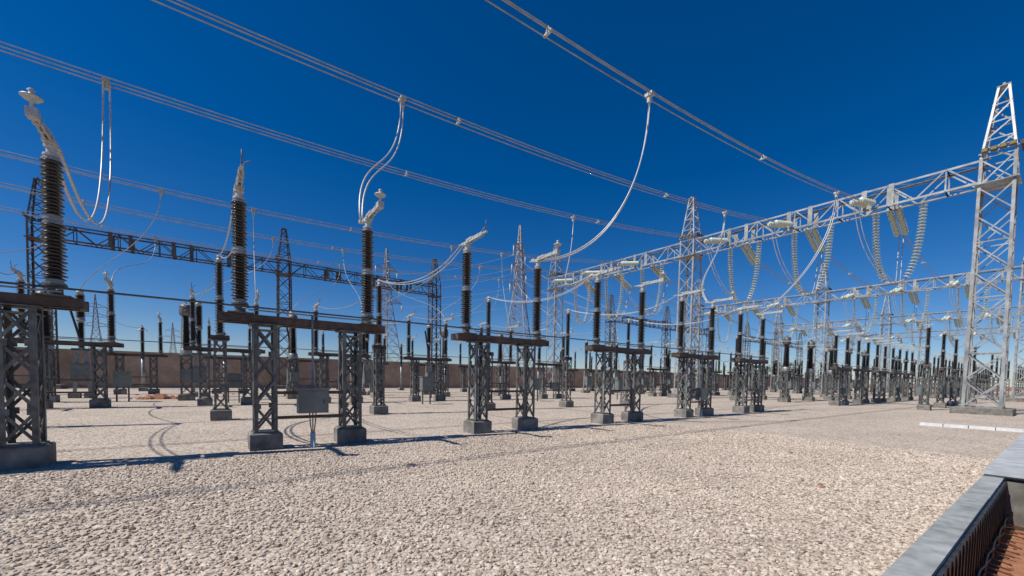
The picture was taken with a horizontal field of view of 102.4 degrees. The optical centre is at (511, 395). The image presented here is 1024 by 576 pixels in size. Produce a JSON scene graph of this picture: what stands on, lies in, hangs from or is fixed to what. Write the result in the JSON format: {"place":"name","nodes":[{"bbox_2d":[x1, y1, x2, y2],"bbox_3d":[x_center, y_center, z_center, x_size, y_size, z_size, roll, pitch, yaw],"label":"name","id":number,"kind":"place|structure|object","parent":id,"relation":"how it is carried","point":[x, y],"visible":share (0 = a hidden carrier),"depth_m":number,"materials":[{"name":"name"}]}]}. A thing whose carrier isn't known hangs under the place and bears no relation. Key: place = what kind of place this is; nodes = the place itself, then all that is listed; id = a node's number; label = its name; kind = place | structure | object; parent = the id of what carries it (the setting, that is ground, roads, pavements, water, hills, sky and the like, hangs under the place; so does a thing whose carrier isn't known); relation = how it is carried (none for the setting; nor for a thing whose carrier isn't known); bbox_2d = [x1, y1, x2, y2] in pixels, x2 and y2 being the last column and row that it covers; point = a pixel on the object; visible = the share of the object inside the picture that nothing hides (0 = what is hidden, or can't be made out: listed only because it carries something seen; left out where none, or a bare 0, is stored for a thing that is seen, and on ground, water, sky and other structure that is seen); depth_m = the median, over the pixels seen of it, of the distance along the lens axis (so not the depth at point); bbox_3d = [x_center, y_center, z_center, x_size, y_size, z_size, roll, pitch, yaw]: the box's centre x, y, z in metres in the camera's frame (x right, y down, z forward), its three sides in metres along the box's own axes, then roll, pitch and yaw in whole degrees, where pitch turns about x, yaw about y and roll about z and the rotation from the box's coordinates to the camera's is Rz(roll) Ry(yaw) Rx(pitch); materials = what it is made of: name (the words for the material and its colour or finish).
{"place":"outdoors","nodes":[
{"label":"outdoors","id":0,"kind":"place"},
{"bbox_2d":[0,182,570,272],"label":"overhead conductor","id":1,"kind":"object","parent":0,"point":[332,248],"visible":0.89,"depth_m":24.89,"materials":[{"name":"metal"}]},
{"bbox_2d":[371,248,401,361],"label":"transmission pylon","id":2,"kind":"object","parent":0,"point":[386,262],"visible":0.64,"depth_m":128.09,"materials":[{"name":"grey metal"}]},
{"bbox_2d":[0,388,1023,575],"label":"gravel ground","id":3,"kind":"structure","parent":0,"point":[122,431],"depth_m":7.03,"materials":[{"name":"beige gravel"}]},
{"bbox_2d":[3,310,58,393],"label":"disconnect switch","id":4,"kind":"object","parent":3,"relation":"on","point":[51,326],"visible":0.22,"depth_m":23.93,"materials":[{"name":"metal"}]},
{"bbox_2d":[0,88,88,470],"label":"disconnect switch","id":5,"kind":"object","parent":3,"relation":"on","point":[36,452],"visible":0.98,"depth_m":6.31,"materials":[{"name":"metal"}]},
{"bbox_2d":[36,291,59,402],"bbox_3d":[-21.256,-2.256,18.723,0.700,5.210,0.926,-1,3,-36],"label":"current transformer","id":6,"kind":"object","parent":3,"relation":"on","point":[55,397],"visible":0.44,"depth_m":18.75,"materials":[{"name":"metal"}]},
{"bbox_2d":[9,260,123,408],"bbox_3d":[-18.052,-2.148,15.167,5.380,5.420,1.312,-1,3,-36],"label":"disconnect switch","id":7,"kind":"object","parent":3,"relation":"on","point":[95,402],"visible":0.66,"depth_m":16.40,"materials":[{"name":"metal"}]},
{"bbox_2d":[68,291,91,397],"bbox_3d":[-23.019,-2.724,21.952,1.050,5.800,0.860,-1,3,-36],"label":"circuit breaker","id":8,"kind":"object","parent":3,"relation":"on","point":[78,370],"visible":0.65,"depth_m":21.91,"materials":[{"name":"metal"}]},
{"bbox_2d":[80,188,162,288],"bbox_3d":[-19.625,-7.590,20.528,7.507,4.187,0.271,2,3,23],"label":"dropper cable","id":9,"kind":"object","parent":8,"relation":"attached to","point":[160,192],"visible":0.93,"depth_m":19.93,"materials":[{"name":"metal"}]},
{"bbox_2d":[54,312,167,393],"bbox_3d":[-25.215,-2.746,25.896,5.380,5.420,1.312,-1,3,-36],"label":"disconnect switch","id":10,"kind":"object","parent":3,"relation":"on","point":[111,352],"visible":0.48,"depth_m":27.09,"materials":[{"name":"metal"}]},
{"bbox_2d":[112,371,132,401],"bbox_3d":[-19.040,-0.465,20.114,0.700,1.490,0.450,-1,3,-32],"label":"control cabinet","id":11,"kind":"object","parent":3,"relation":"on","point":[122,378],"visible":1,"depth_m":20.00,"materials":[{"name":"metal"}]},
{"bbox_2d":[137,327,147,390],"bbox_3d":[-27.794,-2.757,30.966,0.680,4.907,0.670,-1,3,-36],"label":"surge arrester","id":12,"kind":"object","parent":3,"relation":"on","point":[143,370],"visible":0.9,"depth_m":30.90,"materials":[{"name":"metal"}]},
{"bbox_2d":[130,393,177,399],"bbox_3d":[-19.399,0.024,22.558,2.411,0.327,1.350,-1,3,-36],"label":"dirt heap","id":13,"kind":"object","parent":3,"relation":"on","point":[157,396],"visible":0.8,"depth_m":22.25,"materials":[{"name":"orange soil"}]},
{"bbox_2d":[178,302,194,400],"bbox_3d":[-17.197,-2.313,21.711,0.700,5.210,0.926,-1,3,-36],"label":"current transformer","id":14,"kind":"object","parent":3,"relation":"on","point":[185,314],"visible":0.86,"depth_m":21.54,"materials":[{"name":"metal"}]},
{"bbox_2d":[114,282,264,405],"bbox_3d":[-13.994,-2.206,18.155,5.380,5.420,1.312,-1,3,-36],"label":"disconnect switch","id":15,"kind":"object","parent":3,"relation":"on","point":[208,400],"visible":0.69,"depth_m":18.58,"materials":[{"name":"metal"}]},
{"bbox_2d":[189,303,210,396],"bbox_3d":[-18.960,-2.782,24.940,1.050,5.800,0.860,-1,3,-36],"label":"circuit breaker","id":16,"kind":"object","parent":3,"relation":"on","point":[198,317],"visible":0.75,"depth_m":24.90,"materials":[{"name":"metal"}]},
{"bbox_2d":[176,318,251,393],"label":"disconnect switch","id":17,"kind":"object","parent":3,"relation":"on","point":[229,358],"visible":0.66,"depth_m":29.56,"materials":[{"name":"metal"}]},
{"bbox_2d":[210,254,231,420],"bbox_3d":[-9.223,-1.790,12.998,0.560,5.210,0.560,-1,3,-36],"label":"post insulator","id":18,"kind":"object","parent":3,"relation":"on","point":[220,414],"visible":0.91,"depth_m":12.89,"materials":[{"name":"metal"}]},
{"bbox_2d":[59,149,385,450],"bbox_3d":[-4.999,-1.588,7.721,5.380,5.420,1.312,-1,3,-36],"label":"disconnect switch","id":19,"kind":"object","parent":3,"relation":"on","point":[313,400],"visible":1,"depth_m":8.35,"materials":[{"name":"metal"}]},
{"bbox_2d":[21,177,441,388],"bbox_3d":[-23.121,-8.792,41.777,35.300,16.190,2.100,-1,3,-36],"label":"substation gantry","id":20,"kind":"object","parent":3,"relation":"on","point":[32,239],"visible":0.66,"depth_m":38.39,"materials":[{"name":"metal"}]},
{"bbox_2d":[227,373,241,402],"bbox_3d":[-13.955,-0.396,20.632,0.700,1.490,0.450,-1,3,-34],"label":"control cabinet","id":21,"kind":"object","parent":3,"relation":"on","point":[233,376],"visible":0.7,"depth_m":20.51,"materials":[{"name":"metal"}]},
{"bbox_2d":[260,328,324,390],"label":"disconnect switch","id":22,"kind":"object","parent":3,"relation":"on","point":[316,361],"visible":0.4,"depth_m":33.06,"materials":[{"name":"metal"}]},
{"bbox_2d":[286,314,299,398],"bbox_3d":[-13.139,-2.371,24.699,0.700,5.210,0.926,-1,3,-36],"label":"current transformer","id":23,"kind":"object","parent":3,"relation":"on","point":[293,356],"visible":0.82,"depth_m":24.55,"materials":[{"name":"metal"}]},
{"bbox_2d":[262,297,370,402],"bbox_3d":[-9.936,-2.263,21.143,5.380,5.420,1.312,-1,3,-36],"label":"disconnect switch","id":24,"kind":"object","parent":3,"relation":"on","point":[326,381],"visible":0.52,"depth_m":21.60,"materials":[{"name":"metal"}]},
{"bbox_2d":[362,334,372,394],"bbox_3d":[-10.844,-2.897,30.916,1.050,5.800,0.860,-1,3,-36],"label":"circuit breaker","id":25,"kind":"object","parent":3,"relation":"on","point":[367,377],"visible":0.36,"depth_m":30.87,"materials":[{"name":"metal"}]},
{"bbox_2d":[369,279,387,414],"bbox_3d":[-5.164,-1.847,15.986,0.560,5.210,0.560,-1,3,-36],"label":"post insulator","id":26,"kind":"object","parent":3,"relation":"on","point":[375,408],"visible":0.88,"depth_m":15.91,"materials":[{"name":"metal"}]},
{"bbox_2d":[366,313,453,400],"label":"disconnect switch","id":27,"kind":"object","parent":3,"relation":"on","point":[416,397],"visible":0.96,"depth_m":24.85,"materials":[{"name":"metal"}]},
{"bbox_2d":[387,334,440,391],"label":"disconnect switch","id":28,"kind":"object","parent":3,"relation":"on","point":[436,355],"visible":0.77,"depth_m":38.53,"materials":[{"name":"metal"}]},
{"bbox_2d":[419,376,432,403],"bbox_3d":[-4.582,-0.290,22.075,0.700,1.490,0.450,-1,3,-38],"label":"control cabinet","id":29,"kind":"object","parent":3,"relation":"on","point":[426,383],"visible":0.94,"depth_m":21.94,"materials":[{"name":"metal"}]},
{"bbox_2d":[421,325,434,394],"bbox_3d":[-6.785,-2.954,33.904,1.050,5.800,0.860,-1,3,-36],"label":"circuit breaker","id":30,"kind":"object","parent":3,"relation":"on","point":[428,345],"visible":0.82,"depth_m":33.83,"materials":[{"name":"metal"}]},
{"bbox_2d":[439,329,449,396],"bbox_3d":[-5.022,-2.486,30.675,0.700,5.210,0.926,-1,3,-36],"label":"current transformer","id":31,"kind":"object","parent":3,"relation":"on","point":[447,379],"visible":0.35,"depth_m":30.52,"materials":[{"name":"metal"}]},
{"bbox_2d":[456,341,473,391],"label":"disconnect switch","id":32,"kind":"object","parent":3,"relation":"on","point":[463,370],"visible":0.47,"depth_m":41.12,"materials":[{"name":"metal"}]},
{"bbox_2d":[370,220,561,433],"bbox_3d":[-0.981,-1.645,10.679,5.380,5.420,1.312,-1,3,-36],"label":"disconnect switch","id":33,"kind":"object","parent":3,"relation":"on","point":[477,424],"visible":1,"depth_m":11.26,"materials":[{"name":"metal"}]},
{"bbox_2d":[378,244,462,284],"bbox_3d":[-3.225,-4.021,13.441,0.203,0.676,6.336,-1,3,-38],"label":"dropper cable","id":34,"kind":"object","parent":33,"relation":"attached to","point":[428,274],"visible":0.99,"depth_m":12.50,"materials":[{"name":"metal"}]},
{"bbox_2d":[531,90,654,262],"bbox_3d":[2.435,-6.629,12.662,3.675,5.226,0.665,1,3,-5],"label":"dropper cable","id":35,"kind":"object","parent":33,"relation":"attached to","point":[648,96],"visible":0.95,"depth_m":12.69,"materials":[{"name":"metal"}]},
{"bbox_2d":[448,321,519,399],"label":"disconnect switch","id":36,"kind":"object","parent":3,"relation":"on","point":[505,395],"visible":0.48,"depth_m":28.39,"materials":[{"name":"metal"}]},
{"bbox_2d":[481,297,495,409],"bbox_3d":[-1.106,-1.905,18.974,0.560,5.210,0.560,-1,3,-36],"label":"post insulator","id":37,"kind":"object","parent":3,"relation":"on","point":[491,404],"visible":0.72,"depth_m":18.91,"materials":[{"name":"metal"}]},
{"bbox_2d":[493,334,503,395],"bbox_3d":[-0.964,-2.543,33.663,0.700,5.210,0.926,-1,3,-36],"label":"current transformer","id":38,"kind":"object","parent":3,"relation":"on","point":[499,358],"visible":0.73,"depth_m":33.50,"materials":[{"name":"metal"}]},
{"bbox_2d":[522,326,572,398],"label":"disconnect switch","id":39,"kind":"object","parent":3,"relation":"on","point":[555,385],"visible":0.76,"depth_m":30.73,"materials":[{"name":"metal"}]},
{"bbox_2d":[545,347,580,390],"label":"disconnect switch","id":40,"kind":"object","parent":3,"relation":"on","point":[572,386],"visible":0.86,"depth_m":50.07,"materials":[{"name":"metal"}]},
{"bbox_2d":[559,309,573,406],"bbox_3d":[2.953,-1.962,21.962,0.560,5.210,0.560,-1,3,-36],"label":"post insulator","id":41,"kind":"object","parent":3,"relation":"on","point":[566,402],"visible":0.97,"depth_m":21.87,"materials":[{"name":"metal"}]},
{"bbox_2d":[580,341,591,392],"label":"circuit breaker","id":42,"kind":"object","parent":3,"relation":"on","point":[587,380],"visible":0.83,"depth_m":44.90,"materials":[{"name":"metal"}]},
{"bbox_2d":[588,351,600,390],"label":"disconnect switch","id":43,"kind":"object","parent":3,"relation":"on","point":[593,382],"visible":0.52,"depth_m":52.22,"materials":[{"name":"metal"}]},
{"bbox_2d":[544,258,666,423],"bbox_3d":[3.077,-1.703,13.667,5.380,5.420,1.312,-1,3,-36],"label":"disconnect switch","id":44,"kind":"object","parent":3,"relation":"on","point":[603,417],"visible":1,"depth_m":14.26,"materials":[{"name":"metal"}]},
{"bbox_2d":[487,274,592,302],"bbox_3d":[0.833,-4.078,16.430,0.203,0.676,6.336,-1,3,-38],"label":"dropper cable","id":45,"kind":"object","parent":44,"relation":"attached to","point":[545,298],"visible":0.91,"depth_m":15.57,"materials":[{"name":"metal"}]},
{"bbox_2d":[620,319,631,403],"bbox_3d":[7.011,-2.020,24.950,0.560,5.210,0.560,-1,3,-36],"label":"post insulator","id":46,"kind":"object","parent":3,"relation":"on","point":[622,400],"visible":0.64,"depth_m":24.84,"materials":[{"name":"metal"}]},
{"bbox_2d":[604,294,713,387],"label":"substation gantry","id":47,"kind":"object","parent":3,"relation":"on","point":[610,322],"visible":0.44,"depth_m":78.96,"materials":[{"name":"metal"}]},
{"bbox_2d":[642,338,675,396],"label":"disconnect switch","id":48,"kind":"object","parent":3,"relation":"on","point":[662,384],"visible":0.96,"depth_m":38.92,"materials":[{"name":"metal"}]},
{"bbox_2d":[664,349,671,393],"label":"current transformer","id":49,"kind":"object","parent":3,"relation":"on","point":[669,352],"visible":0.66,"depth_m":47.51,"materials":[{"name":"metal"}]},
{"bbox_2d":[650,282,735,417],"bbox_3d":[7.136,-1.760,16.655,5.380,5.420,1.312,-1,3,-36],"label":"disconnect switch","id":50,"kind":"object","parent":3,"relation":"on","point":[702,391],"visible":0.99,"depth_m":17.27,"materials":[{"name":"metal"}]},
{"bbox_2d":[705,346,728,394],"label":"disconnect switch","id":51,"kind":"object","parent":3,"relation":"on","point":[717,375],"visible":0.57,"depth_m":45.48,"materials":[{"name":"metal"}]},
{"bbox_2d":[729,336,738,400],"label":"post insulator","id":52,"kind":"object","parent":3,"relation":"on","point":[732,397],"visible":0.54,"depth_m":32.97,"materials":[{"name":"metal"}]},
{"bbox_2d":[722,350,748,394],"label":"disconnect switch","id":53,"kind":"object","parent":3,"relation":"on","point":[730,379],"visible":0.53,"depth_m":47.47,"materials":[{"name":"metal"}]},
{"bbox_2d":[719,301,784,412],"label":"disconnect switch","id":54,"kind":"object","parent":3,"relation":"on","point":[743,408],"visible":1,"depth_m":20.32,"materials":[{"name":"metal"}]},
{"bbox_2d":[760,341,766,399],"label":"post insulator","id":55,"kind":"object","parent":3,"relation":"on","point":[764,396],"visible":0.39,"depth_m":35.87,"materials":[{"name":"metal"}]},
{"bbox_2d":[742,322,802,387],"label":"substation gantry","id":56,"kind":"object","parent":3,"relation":"on","point":[756,341],"visible":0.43,"depth_m":110.35,"materials":[{"name":"metal"}]},
{"bbox_2d":[770,359,777,391],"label":"current transformer","id":57,"kind":"object","parent":3,"relation":"on","point":[774,361],"visible":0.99,"depth_m":64.61,"materials":[{"name":"metal"}]},
{"bbox_2d":[541,82,1023,415],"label":"substation gantry","id":58,"kind":"object","parent":3,"relation":"on","point":[982,185],"visible":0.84,"depth_m":23.08,"materials":[{"name":"metal"}]},
{"bbox_2d":[554,200,1014,352],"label":"jumper insulator strings","id":59,"kind":"object","parent":58,"relation":"attached to","point":[877,262],"visible":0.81,"depth_m":33.16,"materials":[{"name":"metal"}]},
{"bbox_2d":[553,197,1015,345],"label":"tension insulator strings","id":60,"kind":"object","parent":58,"relation":"attached to","point":[749,254],"visible":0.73,"depth_m":38.44,"materials":[{"name":"ceramic"}]},
{"bbox_2d":[0,206,550,280],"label":"overhead conductor","id":61,"kind":"object","parent":60,"relation":"attached to","point":[246,250],"visible":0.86,"depth_m":27.72,"materials":[{"name":"metal"}]},
{"bbox_2d":[0,150,613,262],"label":"overhead conductor","id":62,"kind":"object","parent":60,"relation":"attached to","point":[350,229],"visible":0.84,"depth_m":21.35,"materials":[{"name":"metal"}]},
{"bbox_2d":[0,41,709,239],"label":"overhead conductor","id":63,"kind":"object","parent":60,"relation":"attached to","point":[597,221],"visible":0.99,"depth_m":14.41,"materials":[{"name":"metal"}]},
{"bbox_2d":[57,76,111,224],"bbox_3d":[-9.544,-6.340,9.341,0.238,5.359,7.366,-1,3,-40],"label":"dropper cable","id":64,"kind":"object","parent":63,"relation":"hanging from","point":[106,86],"visible":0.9,"depth_m":10.89,"materials":[{"name":"metal"}]},
{"bbox_2d":[565,215,594,285],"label":"dropper cable","id":65,"kind":"object","parent":63,"relation":"hanging from","point":[573,220],"visible":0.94,"depth_m":19.45,"materials":[{"name":"metal"}]},
{"bbox_2d":[151,0,772,222],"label":"overhead conductor","id":66,"kind":"object","parent":60,"relation":"attached to","point":[458,120],"visible":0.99,"depth_m":12.40,"materials":[{"name":"metal"}]},
{"bbox_2d":[359,94,405,223],"bbox_3d":[-3.426,-6.541,11.048,0.285,4.981,3.543,1,3,1],"label":"dropper cable","id":67,"kind":"object","parent":66,"relation":"hanging from","point":[401,101],"visible":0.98,"depth_m":11.15,"materials":[{"name":"metal"}]},
{"bbox_2d":[701,211,727,301],"bbox_3d":[10.481,-7.487,21.385,0.591,6.467,7.238,3,3,32],"label":"dropper cable","id":68,"kind":"object","parent":66,"relation":"hanging from","point":[724,215],"visible":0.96,"depth_m":22.64,"materials":[{"name":"metal"}]},
{"bbox_2d":[485,0,858,200],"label":"overhead conductor","id":69,"kind":"object","parent":60,"relation":"attached to","point":[549,30],"visible":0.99,"depth_m":12.00,"materials":[{"name":"metal"}]},
{"bbox_2d":[757,191,839,313],"bbox_3d":[15.191,-7.628,21.960,5.011,6.870,0.481,0,3,-14],"label":"dropper cable","id":70,"kind":"object","parent":69,"relation":"hanging from","point":[836,193],"visible":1,"depth_m":22.21,"materials":[{"name":"metal"}]},
{"bbox_2d":[777,335,792,401],"bbox_3d":[21.290,-2.068,31.936,0.700,5.210,0.926,-1,3,-36],"label":"current transformer","id":71,"kind":"object","parent":3,"relation":"on","point":[786,341],"visible":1,"depth_m":31.81,"materials":[{"name":"metal"}]},
{"bbox_2d":[792,356,806,393],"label":"disconnect switch","id":72,"kind":"object","parent":3,"relation":"on","point":[798,381],"visible":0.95,"depth_m":58.96,"materials":[{"name":"metal"}]},
{"bbox_2d":[802,340,816,400],"bbox_3d":[25.348,-2.125,34.924,0.700,5.210,0.926,-1,3,-36],"label":"current transformer","id":73,"kind":"object","parent":3,"relation":"on","point":[810,370],"visible":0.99,"depth_m":34.80,"materials":[{"name":"metal"}]},
{"bbox_2d":[820,350,826,396],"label":"post insulator","id":74,"kind":"object","parent":3,"relation":"on","point":[823,379],"visible":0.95,"depth_m":44.87,"materials":[{"name":"metal"}]},
{"bbox_2d":[823,344,836,399],"bbox_3d":[29.406,-2.183,37.912,0.700,5.210,0.926,-1,3,-36],"label":"current transformer","id":75,"kind":"object","parent":3,"relation":"on","point":[831,347],"visible":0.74,"depth_m":37.84,"materials":[{"name":"metal"}]},
{"bbox_2d":[829,327,864,405],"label":"disconnect switch","id":76,"kind":"object","parent":3,"relation":"on","point":[844,391],"visible":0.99,"depth_m":28.27,"materials":[{"name":"metal"}]},
{"bbox_2d":[842,347,854,398],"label":"current transformer","id":77,"kind":"object","parent":3,"relation":"on","point":[851,384],"visible":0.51,"depth_m":40.69,"materials":[{"name":"metal"}]},
{"bbox_2d":[691,258,1023,401],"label":"substation gantry","id":78,"kind":"object","parent":3,"relation":"on","point":[869,291],"visible":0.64,"depth_m":52.51,"materials":[{"name":"metal"}]},
{"bbox_2d":[852,332,884,403],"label":"disconnect switch","id":79,"kind":"object","parent":3,"relation":"on","point":[861,382],"visible":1,"depth_m":31.26,"materials":[{"name":"metal"}]},
{"bbox_2d":[871,338,899,402],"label":"disconnect switch","id":80,"kind":"object","parent":3,"relation":"on","point":[880,376],"visible":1,"depth_m":34.20,"materials":[{"name":"metal"}]},
{"bbox_2d":[768,295,1023,392],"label":"substation gantry","id":81,"kind":"object","parent":3,"relation":"on","point":[999,312],"visible":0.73,"depth_m":74.16,"materials":[{"name":"metal"}]},
{"bbox_2d":[887,342,913,401],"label":"disconnect switch","id":82,"kind":"object","parent":3,"relation":"on","point":[897,391],"visible":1,"depth_m":37.18,"materials":[{"name":"metal"}]},
{"bbox_2d":[901,346,925,399],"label":"disconnect switch","id":83,"kind":"object","parent":3,"relation":"on","point":[910,375],"visible":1,"depth_m":40.20,"materials":[{"name":"metal"}]},
{"bbox_2d":[824,316,1023,391],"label":"substation gantry","id":84,"kind":"object","parent":3,"relation":"on","point":[920,336],"visible":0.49,"depth_m":93.18,"materials":[{"name":"metal"}]},
{"bbox_2d":[917,324,933,410],"bbox_3d":[24.959,-1.689,24.767,0.560,5.210,0.560,-1,3,-36],"label":"post insulator","id":85,"kind":"object","parent":3,"relation":"on","point":[926,406],"visible":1,"depth_m":24.69,"materials":[{"name":"metal"}]},
{"bbox_2d":[929,353,949,397],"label":"disconnect switch","id":86,"kind":"object","parent":3,"relation":"on","point":[934,392],"visible":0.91,"depth_m":48.22,"materials":[{"name":"metal"}]},
{"bbox_2d":[933,331,948,407],"bbox_3d":[29.017,-1.746,27.755,0.560,5.210,0.560,-1,3,-36],"label":"post insulator","id":87,"kind":"object","parent":3,"relation":"on","point":[938,404],"visible":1,"depth_m":27.68,"materials":[{"name":"metal"}]},
{"bbox_2d":[881,474,1006,575],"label":"concrete kerb","id":88,"kind":"structure","parent":3,"relation":"on","point":[929,550],"depth_m":3.93,"materials":[{"name":"grey concrete"}]},
{"bbox_2d":[982,432,1023,479],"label":"trench cover plates","id":89,"kind":"object","parent":88,"relation":"on","point":[1008,462],"visible":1,"depth_m":7.25,"materials":[{"name":"metal"}]},
{"bbox_2d":[947,336,960,405],"bbox_3d":[33.076,-1.804,30.743,0.560,5.210,0.560,-1,3,-36],"label":"post insulator","id":90,"kind":"object","parent":3,"relation":"on","point":[949,401],"visible":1,"depth_m":30.66,"materials":[{"name":"metal"}]},
{"bbox_2d":[946,357,962,396],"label":"disconnect switch","id":91,"kind":"object","parent":3,"relation":"on","point":[949,377],"visible":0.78,"depth_m":54.23,"materials":[{"name":"metal"}]},
{"bbox_2d":[919,422,1023,431],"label":"concrete cover slab","id":92,"kind":"structure","parent":3,"relation":"on","point":[974,427],"depth_m":14.46,"materials":[{"name":"white concrete"}]},
{"bbox_2d":[969,345,976,402],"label":"post insulator","id":93,"kind":"object","parent":3,"relation":"on","point":[975,376],"visible":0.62,"depth_m":36.64,"materials":[{"name":"metal"}]},
{"bbox_2d":[936,480,1023,575],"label":"cable trench","id":94,"kind":"object","parent":3,"relation":"on","point":[990,543],"visible":1,"depth_m":5.11,"materials":[{"name":"grey concrete"}]},
{"bbox_2d":[985,354,993,399],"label":"post insulator","id":95,"kind":"object","parent":3,"relation":"on","point":[991,367],"visible":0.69,"depth_m":44.72,"materials":[{"name":"metal"}]},
{"bbox_2d":[0,0,1023,530],"label":"sky","id":96,"kind":"structure","parent":0,"point":[852,97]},
{"bbox_2d":[502,225,532,366],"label":"transmission pylon","id":97,"kind":"object","parent":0,"point":[517,262],"visible":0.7,"depth_m":98.57,"materials":[{"name":"grey metal"}]},
{"bbox_2d":[869,385,1023,390],"bbox_3d":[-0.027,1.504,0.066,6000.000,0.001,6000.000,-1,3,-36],"label":"desert ground","id":98,"kind":"structure","parent":0,"point":[1010,388],"depth_m":314.26,"materials":[{"name":"orange soil"}]},
{"bbox_2d":[86,294,114,348],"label":"transmission pylon","id":99,"kind":"object","parent":98,"relation":"on","point":[97,316],"visible":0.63,"depth_m":198.08,"materials":[{"name":"metal"}]},
{"bbox_2d":[13,347,857,387],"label":"perimeter wall","id":100,"kind":"structure","parent":98,"relation":"on","point":[169,371],"depth_m":42.44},
{"bbox_2d":[374,256,662,323],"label":"transmission line","id":101,"kind":"object","parent":98,"relation":"on","point":[523,299],"visible":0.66,"depth_m":96.56,"materials":[{"name":"grey metal"}]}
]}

